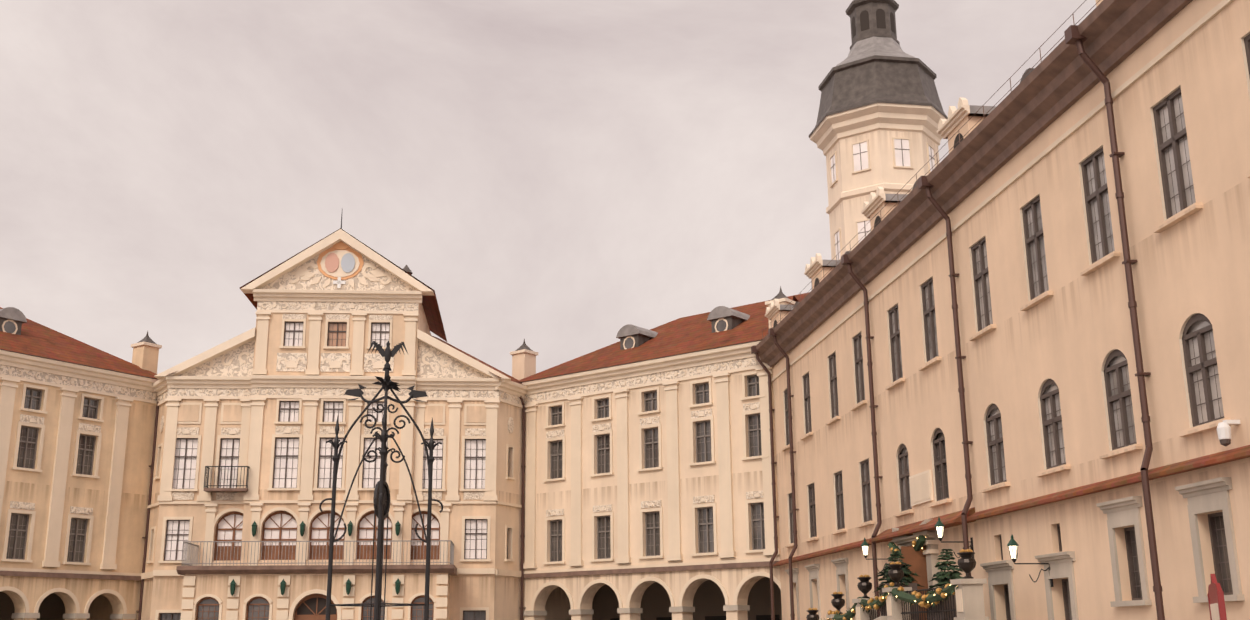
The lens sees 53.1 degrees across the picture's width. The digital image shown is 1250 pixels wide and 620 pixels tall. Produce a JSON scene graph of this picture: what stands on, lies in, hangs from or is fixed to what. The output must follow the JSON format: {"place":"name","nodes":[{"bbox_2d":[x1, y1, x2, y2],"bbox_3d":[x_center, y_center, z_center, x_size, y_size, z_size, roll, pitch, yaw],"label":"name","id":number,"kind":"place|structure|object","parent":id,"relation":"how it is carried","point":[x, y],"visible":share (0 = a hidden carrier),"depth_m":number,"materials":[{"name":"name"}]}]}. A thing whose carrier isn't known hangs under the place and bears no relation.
{"place":"outdoors","nodes":[
{"label":"outdoors","id":0,"kind":"place"},
{"bbox_2d":[0,307,161,619],"bbox_3d":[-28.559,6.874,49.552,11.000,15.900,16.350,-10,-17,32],"label":"wing","id":1,"kind":"structure","parent":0,"point":[77,422],"depth_m":50.44,"materials":[{"name":"beige paint"}]},
{"bbox_2d":[0,0,1095,375],"label":"sky","id":2,"kind":"structure","parent":0,"point":[561,176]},
{"bbox_2d":[809,0,947,259],"bbox_3d":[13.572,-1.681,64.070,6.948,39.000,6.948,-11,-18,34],"label":"tower","id":3,"kind":"structure","parent":0,"point":[881,113],"depth_m":63.76,"materials":[{"name":"paint"}]},
{"label":"ground","id":4,"kind":"structure","parent":0,"visible":0},
{"bbox_2d":[141,371,175,619],"bbox_3d":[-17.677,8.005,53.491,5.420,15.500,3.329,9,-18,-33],"label":"building section","id":5,"kind":"object","parent":4,"relation":"on","point":[161,391],"visible":0.65,"depth_m":52.27,"materials":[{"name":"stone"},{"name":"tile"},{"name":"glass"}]},
{"bbox_2d":[150,216,510,619],"bbox_3d":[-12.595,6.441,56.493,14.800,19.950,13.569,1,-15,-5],"label":"palace","id":6,"kind":"object","parent":4,"relation":"on","point":[243,529],"visible":0.96,"depth_m":52.06,"materials":[{"name":"paint"}]},
{"bbox_2d":[136,381,525,619],"bbox_3d":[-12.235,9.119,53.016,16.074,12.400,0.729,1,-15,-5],"label":"downspouts","id":7,"kind":"object","parent":6,"relation":"attached to","point":[522,536],"visible":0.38,"depth_m":53.33,"materials":[{"name":"metal"}]},
{"bbox_2d":[319,341,442,619],"bbox_3d":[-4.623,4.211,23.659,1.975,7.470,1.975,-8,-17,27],"label":"wrought-iron well canopy","id":8,"kind":"object","parent":4,"relation":"on","point":[381,500],"visible":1,"depth_m":23.90,"materials":[{"name":"metal"}]},
{"bbox_2d":[428,334,527,619],"bbox_3d":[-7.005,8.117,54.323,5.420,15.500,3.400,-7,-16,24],"label":"building section","id":9,"kind":"object","parent":4,"relation":"on","point":[507,589],"visible":0.85,"depth_m":53.29,"materials":[{"name":"stone"},{"name":"tile"},{"name":"glass"}]},
{"bbox_2d":[510,286,809,619],"bbox_3d":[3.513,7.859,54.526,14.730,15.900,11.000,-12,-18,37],"label":"wing","id":10,"kind":"structure","parent":4,"relation":"on","point":[648,486],"depth_m":50.78,"materials":[{"name":"concrete"}]},
{"bbox_2d":[793,295,805,301],"bbox_3d":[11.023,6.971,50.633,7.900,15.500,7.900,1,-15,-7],"label":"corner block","id":11,"kind":"structure","parent":4,"relation":"on","point":[797,298],"depth_m":51.97,"materials":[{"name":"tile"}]},
{"bbox_2d":[806,535,988,619],"bbox_3d":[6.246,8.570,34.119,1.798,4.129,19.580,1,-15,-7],"label":"entrance terrace","id":12,"kind":"structure","parent":4,"relation":"on","point":[957,596],"depth_m":28.16,"materials":[{"name":"stone"}]},
{"bbox_2d":[751,0,1249,619],"bbox_3d":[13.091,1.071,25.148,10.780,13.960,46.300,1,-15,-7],"label":"long wing","id":13,"kind":"object","parent":4,"relation":"on","point":[1021,312],"visible":0.98,"depth_m":24.63,"materials":[{"name":"paint"}]},
{"bbox_2d":[861,517,1053,586],"bbox_3d":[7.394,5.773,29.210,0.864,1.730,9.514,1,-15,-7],"label":"wall lanterns","id":14,"kind":"object","parent":13,"relation":"attached to","point":[1012,545],"depth_m":28.42,"materials":[{"name":"metal"}]},
{"bbox_2d":[1207,574,1226,619],"bbox_3d":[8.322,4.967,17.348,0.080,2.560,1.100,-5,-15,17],"label":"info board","id":15,"kind":"object","parent":4,"relation":"on","point":[1216,603],"visible":1,"depth_m":17.37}
]}

